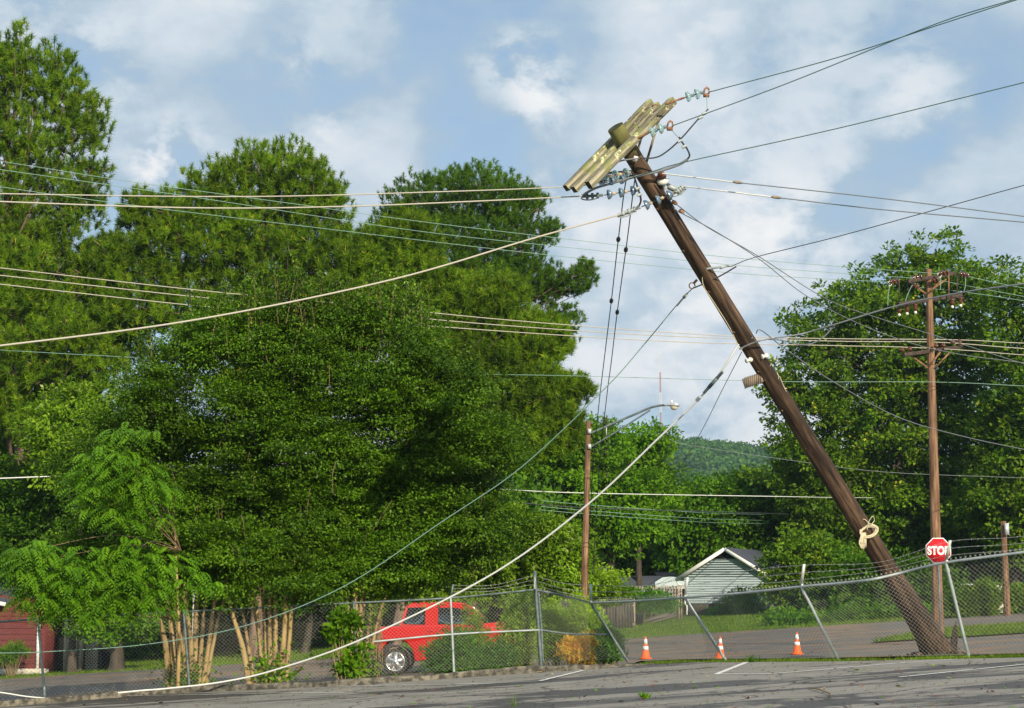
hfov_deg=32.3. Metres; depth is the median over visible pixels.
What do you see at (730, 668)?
road marking
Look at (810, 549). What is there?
holly tree
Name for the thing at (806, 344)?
power line
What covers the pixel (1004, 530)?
utility pole
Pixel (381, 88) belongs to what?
sky
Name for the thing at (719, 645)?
traffic cone
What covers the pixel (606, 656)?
shrub
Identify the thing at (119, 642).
yard tree
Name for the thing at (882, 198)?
power line
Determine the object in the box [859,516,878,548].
rope coil
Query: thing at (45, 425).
background tree
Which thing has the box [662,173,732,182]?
power line
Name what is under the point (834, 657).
pavement apron
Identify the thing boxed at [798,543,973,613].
understorey tree
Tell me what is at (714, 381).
wire clamp
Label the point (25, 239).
pine tree
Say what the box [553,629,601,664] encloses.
nandina bush
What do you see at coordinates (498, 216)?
pine tree
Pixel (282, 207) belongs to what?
power line
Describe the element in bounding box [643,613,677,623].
lumber pile
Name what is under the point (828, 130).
power line
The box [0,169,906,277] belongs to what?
power line
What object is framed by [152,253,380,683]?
crape myrtle
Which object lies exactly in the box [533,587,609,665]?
shrub
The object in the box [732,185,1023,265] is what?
power line
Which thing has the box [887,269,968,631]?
utility pole
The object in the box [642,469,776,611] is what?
broadleaf tree
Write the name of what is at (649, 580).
shed
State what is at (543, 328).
power line
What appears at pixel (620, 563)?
broadleaf tree
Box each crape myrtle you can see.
[14,290,268,686]
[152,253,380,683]
[251,262,544,678]
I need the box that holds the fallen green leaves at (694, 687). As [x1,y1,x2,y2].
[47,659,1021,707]
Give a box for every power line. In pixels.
[0,161,937,273]
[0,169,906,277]
[0,184,585,196]
[0,196,581,208]
[0,215,617,346]
[0,275,1023,348]
[0,284,1022,354]
[0,476,48,478]
[1,268,1023,343]
[3,187,881,281]
[3,350,1019,385]
[507,489,871,497]
[518,502,779,513]
[541,500,768,514]
[541,506,764,520]
[545,510,756,523]
[627,82,1023,179]
[635,352,741,529]
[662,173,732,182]
[669,439,1017,477]
[671,199,1023,363]
[672,0,1011,125]
[672,206,1023,362]
[684,186,770,196]
[708,0,1015,92]
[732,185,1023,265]
[737,182,1023,216]
[739,283,1023,349]
[756,329,1023,449]
[770,325,834,344]
[779,197,1023,222]
[920,287,1022,300]
[939,280,1023,296]
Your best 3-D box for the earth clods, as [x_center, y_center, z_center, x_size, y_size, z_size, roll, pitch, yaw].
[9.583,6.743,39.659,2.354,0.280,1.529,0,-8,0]
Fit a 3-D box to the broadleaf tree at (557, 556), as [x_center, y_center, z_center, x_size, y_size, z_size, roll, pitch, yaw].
[-0.857,8.358,65.445,9.148,6.109,4.715,0,-8,0]
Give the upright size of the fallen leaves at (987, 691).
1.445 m
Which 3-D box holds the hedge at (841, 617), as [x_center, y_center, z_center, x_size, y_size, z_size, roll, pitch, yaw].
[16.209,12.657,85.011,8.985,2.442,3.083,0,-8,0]
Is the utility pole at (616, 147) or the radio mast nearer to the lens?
the utility pole at (616, 147)
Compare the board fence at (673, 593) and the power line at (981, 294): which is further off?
the board fence at (673, 593)
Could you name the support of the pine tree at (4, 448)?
on the ground at (669, 622)
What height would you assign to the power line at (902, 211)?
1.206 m
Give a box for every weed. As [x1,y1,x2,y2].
[504,692,518,706]
[637,691,650,698]
[743,653,761,661]
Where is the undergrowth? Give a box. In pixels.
[27,458,1009,658]
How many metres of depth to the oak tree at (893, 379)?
131.06 m
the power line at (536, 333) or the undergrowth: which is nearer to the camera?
the power line at (536, 333)
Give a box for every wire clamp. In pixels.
[676,293,687,305]
[703,371,723,393]
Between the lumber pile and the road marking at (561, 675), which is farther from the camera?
the lumber pile
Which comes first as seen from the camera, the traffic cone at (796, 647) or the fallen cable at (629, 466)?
the fallen cable at (629, 466)
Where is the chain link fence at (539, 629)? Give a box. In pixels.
[0,536,1023,699]
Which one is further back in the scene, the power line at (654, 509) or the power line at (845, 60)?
the power line at (654, 509)
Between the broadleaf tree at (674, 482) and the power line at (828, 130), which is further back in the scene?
the broadleaf tree at (674, 482)
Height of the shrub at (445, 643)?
1.834 m
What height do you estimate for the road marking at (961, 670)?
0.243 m
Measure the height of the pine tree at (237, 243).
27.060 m
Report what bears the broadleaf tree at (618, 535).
on the ground at (669, 622)
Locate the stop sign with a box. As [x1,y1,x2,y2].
[926,538,950,630]
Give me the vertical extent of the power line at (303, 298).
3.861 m
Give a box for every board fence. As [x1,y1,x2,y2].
[559,598,634,629]
[618,585,681,620]
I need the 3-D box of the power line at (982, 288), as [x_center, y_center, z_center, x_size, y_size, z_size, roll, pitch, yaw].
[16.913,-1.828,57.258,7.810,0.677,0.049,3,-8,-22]
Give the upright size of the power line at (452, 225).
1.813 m
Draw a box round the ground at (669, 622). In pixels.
[0,595,1022,676]
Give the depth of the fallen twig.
27.93 m
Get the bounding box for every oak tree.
[737,224,1021,568]
[940,262,1023,586]
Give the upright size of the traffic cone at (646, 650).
0.713 m
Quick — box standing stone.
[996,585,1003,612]
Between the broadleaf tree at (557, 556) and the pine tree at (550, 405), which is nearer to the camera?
the broadleaf tree at (557, 556)
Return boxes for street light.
[581,400,679,598]
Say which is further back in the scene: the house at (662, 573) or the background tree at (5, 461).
the house at (662, 573)
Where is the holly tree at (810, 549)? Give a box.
[753,521,872,610]
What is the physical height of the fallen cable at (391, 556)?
7.624 m
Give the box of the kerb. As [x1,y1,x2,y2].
[0,663,654,706]
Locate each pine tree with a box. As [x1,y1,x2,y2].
[0,15,133,465]
[0,230,160,597]
[79,132,365,657]
[307,199,599,649]
[364,157,600,610]
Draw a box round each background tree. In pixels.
[0,449,63,579]
[0,449,255,668]
[1,374,133,673]
[172,477,512,652]
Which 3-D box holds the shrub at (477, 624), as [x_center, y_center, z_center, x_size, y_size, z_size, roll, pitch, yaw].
[-0.721,7.573,46.221,1.530,2.393,1.077,-3,-8,24]
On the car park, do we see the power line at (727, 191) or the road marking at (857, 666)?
the road marking at (857, 666)
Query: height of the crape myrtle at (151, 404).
10.311 m
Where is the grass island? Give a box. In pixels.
[873,632,1022,641]
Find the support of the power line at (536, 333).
attached to the utility pole at (935, 523)
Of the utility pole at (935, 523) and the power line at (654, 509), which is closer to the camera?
the utility pole at (935, 523)
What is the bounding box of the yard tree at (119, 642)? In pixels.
[62,591,168,671]
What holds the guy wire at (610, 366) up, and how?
attached to the utility pole at (616, 147)
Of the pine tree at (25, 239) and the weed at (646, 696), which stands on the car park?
the weed at (646, 696)
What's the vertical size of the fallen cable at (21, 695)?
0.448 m
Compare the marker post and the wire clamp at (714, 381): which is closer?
the wire clamp at (714, 381)
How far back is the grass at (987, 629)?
40.67 m
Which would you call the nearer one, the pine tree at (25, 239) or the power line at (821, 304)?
the power line at (821, 304)
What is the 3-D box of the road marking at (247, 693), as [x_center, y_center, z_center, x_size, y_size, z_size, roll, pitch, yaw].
[-6.252,7.531,39.213,7.536,0.364,0.217,-7,-10,41]
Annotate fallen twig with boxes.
[808,687,831,694]
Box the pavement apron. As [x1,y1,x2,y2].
[636,653,1023,662]
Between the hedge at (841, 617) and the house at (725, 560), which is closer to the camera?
the hedge at (841, 617)
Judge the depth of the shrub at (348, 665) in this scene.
42.76 m
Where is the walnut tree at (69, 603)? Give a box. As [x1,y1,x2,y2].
[0,422,229,686]
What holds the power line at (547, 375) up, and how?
attached to the utility pole at (935, 523)
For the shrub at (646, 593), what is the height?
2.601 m
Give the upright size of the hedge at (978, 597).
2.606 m
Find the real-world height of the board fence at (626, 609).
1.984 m
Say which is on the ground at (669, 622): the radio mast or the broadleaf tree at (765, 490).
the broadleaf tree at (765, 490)
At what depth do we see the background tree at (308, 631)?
90.66 m
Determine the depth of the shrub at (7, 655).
83.20 m
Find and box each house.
[654,571,684,610]
[675,547,810,615]
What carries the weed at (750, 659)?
on the car park
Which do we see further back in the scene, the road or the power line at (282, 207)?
the road
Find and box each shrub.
[0,638,32,675]
[319,604,375,679]
[363,593,388,676]
[414,621,521,675]
[457,598,499,663]
[494,585,546,666]
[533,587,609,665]
[580,620,628,664]
[620,582,686,621]
[704,584,771,615]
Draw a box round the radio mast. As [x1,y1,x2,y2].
[659,352,661,426]
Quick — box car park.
[0,657,1023,707]
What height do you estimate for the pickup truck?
2.307 m
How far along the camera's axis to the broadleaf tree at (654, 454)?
126.89 m
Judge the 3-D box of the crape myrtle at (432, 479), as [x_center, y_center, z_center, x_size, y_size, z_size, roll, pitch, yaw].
[-3.140,2.855,45.605,7.553,10.894,5.325,1,-8,-10]
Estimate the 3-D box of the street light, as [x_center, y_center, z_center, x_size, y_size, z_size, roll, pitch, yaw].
[3.931,6.026,59.436,3.501,8.934,0.359,-2,-8,12]
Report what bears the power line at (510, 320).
attached to the utility pole at (935, 523)
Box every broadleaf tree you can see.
[368,499,610,621]
[485,411,687,621]
[557,562,638,612]
[581,543,675,575]
[597,415,693,589]
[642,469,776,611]
[666,474,682,487]
[695,464,802,550]
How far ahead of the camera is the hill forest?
1135.62 m
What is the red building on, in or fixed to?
on the ground at (669, 622)
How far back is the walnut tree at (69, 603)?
40.47 m
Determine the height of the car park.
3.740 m
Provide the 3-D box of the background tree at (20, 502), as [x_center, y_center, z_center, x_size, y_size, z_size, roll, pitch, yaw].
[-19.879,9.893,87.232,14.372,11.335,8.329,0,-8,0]
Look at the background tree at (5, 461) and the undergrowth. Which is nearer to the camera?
the background tree at (5, 461)
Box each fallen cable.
[0,692,44,697]
[13,286,694,652]
[118,344,738,693]
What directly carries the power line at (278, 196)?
attached to the utility pole at (616, 147)
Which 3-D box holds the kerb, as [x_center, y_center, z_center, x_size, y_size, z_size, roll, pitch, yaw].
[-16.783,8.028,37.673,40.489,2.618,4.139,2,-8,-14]
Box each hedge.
[756,598,931,626]
[943,572,1010,617]
[1009,581,1023,613]
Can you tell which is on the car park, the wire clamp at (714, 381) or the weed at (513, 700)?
the weed at (513, 700)
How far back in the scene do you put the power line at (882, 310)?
36.39 m
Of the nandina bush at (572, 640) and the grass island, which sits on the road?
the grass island
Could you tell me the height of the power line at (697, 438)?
2.780 m
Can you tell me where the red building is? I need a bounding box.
[0,577,111,674]
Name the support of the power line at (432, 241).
attached to the utility pole at (935, 523)
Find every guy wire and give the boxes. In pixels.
[588,174,630,557]
[592,173,636,575]
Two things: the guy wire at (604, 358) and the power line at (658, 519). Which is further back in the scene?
the power line at (658, 519)
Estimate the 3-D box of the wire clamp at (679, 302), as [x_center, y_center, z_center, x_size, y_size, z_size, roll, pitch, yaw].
[3.592,-1.152,37.380,0.314,0.267,0.087,-7,-10,43]
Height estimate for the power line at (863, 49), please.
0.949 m
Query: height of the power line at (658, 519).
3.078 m
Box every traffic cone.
[640,636,651,658]
[714,636,724,657]
[792,632,803,654]
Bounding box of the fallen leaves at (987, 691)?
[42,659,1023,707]
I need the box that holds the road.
[0,613,1023,700]
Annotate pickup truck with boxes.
[375,602,514,673]
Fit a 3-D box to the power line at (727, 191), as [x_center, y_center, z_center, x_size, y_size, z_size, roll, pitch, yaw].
[4.245,-3.176,34.567,1.884,0.429,0.137,-3,-8,25]
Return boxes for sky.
[0,0,1023,467]
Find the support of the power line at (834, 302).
attached to the utility pole at (616, 147)
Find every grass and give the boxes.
[640,621,1023,663]
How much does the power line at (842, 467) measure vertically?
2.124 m
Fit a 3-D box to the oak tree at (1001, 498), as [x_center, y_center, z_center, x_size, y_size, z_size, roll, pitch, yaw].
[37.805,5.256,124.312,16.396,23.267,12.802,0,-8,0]
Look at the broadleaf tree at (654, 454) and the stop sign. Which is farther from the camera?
the broadleaf tree at (654, 454)
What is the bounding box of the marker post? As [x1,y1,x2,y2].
[192,597,194,633]
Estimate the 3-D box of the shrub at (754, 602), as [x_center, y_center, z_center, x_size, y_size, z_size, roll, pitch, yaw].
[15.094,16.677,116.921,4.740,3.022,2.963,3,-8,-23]
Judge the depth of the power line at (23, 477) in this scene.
80.61 m
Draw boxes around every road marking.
[139,692,335,695]
[539,670,583,680]
[715,662,747,673]
[771,659,950,673]
[901,664,1022,676]
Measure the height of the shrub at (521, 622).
2.667 m
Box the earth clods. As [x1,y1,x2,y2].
[889,650,977,657]
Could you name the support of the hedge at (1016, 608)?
on the ground at (669, 622)
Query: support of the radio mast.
on the hill
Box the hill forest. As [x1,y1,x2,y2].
[496,432,964,487]
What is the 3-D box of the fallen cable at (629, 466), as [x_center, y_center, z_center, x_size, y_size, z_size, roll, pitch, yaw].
[-1.947,3.884,39.273,14.717,7.405,1.403,-3,-8,21]
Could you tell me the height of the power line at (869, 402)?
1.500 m
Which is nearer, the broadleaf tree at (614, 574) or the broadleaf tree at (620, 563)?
the broadleaf tree at (614, 574)
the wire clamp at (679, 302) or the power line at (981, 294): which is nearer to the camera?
the wire clamp at (679, 302)
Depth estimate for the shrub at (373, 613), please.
44.91 m
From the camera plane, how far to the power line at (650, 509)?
98.71 m
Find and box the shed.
[619,576,683,616]
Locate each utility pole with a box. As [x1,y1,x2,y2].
[563,87,959,656]
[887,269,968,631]
[1001,521,1010,615]

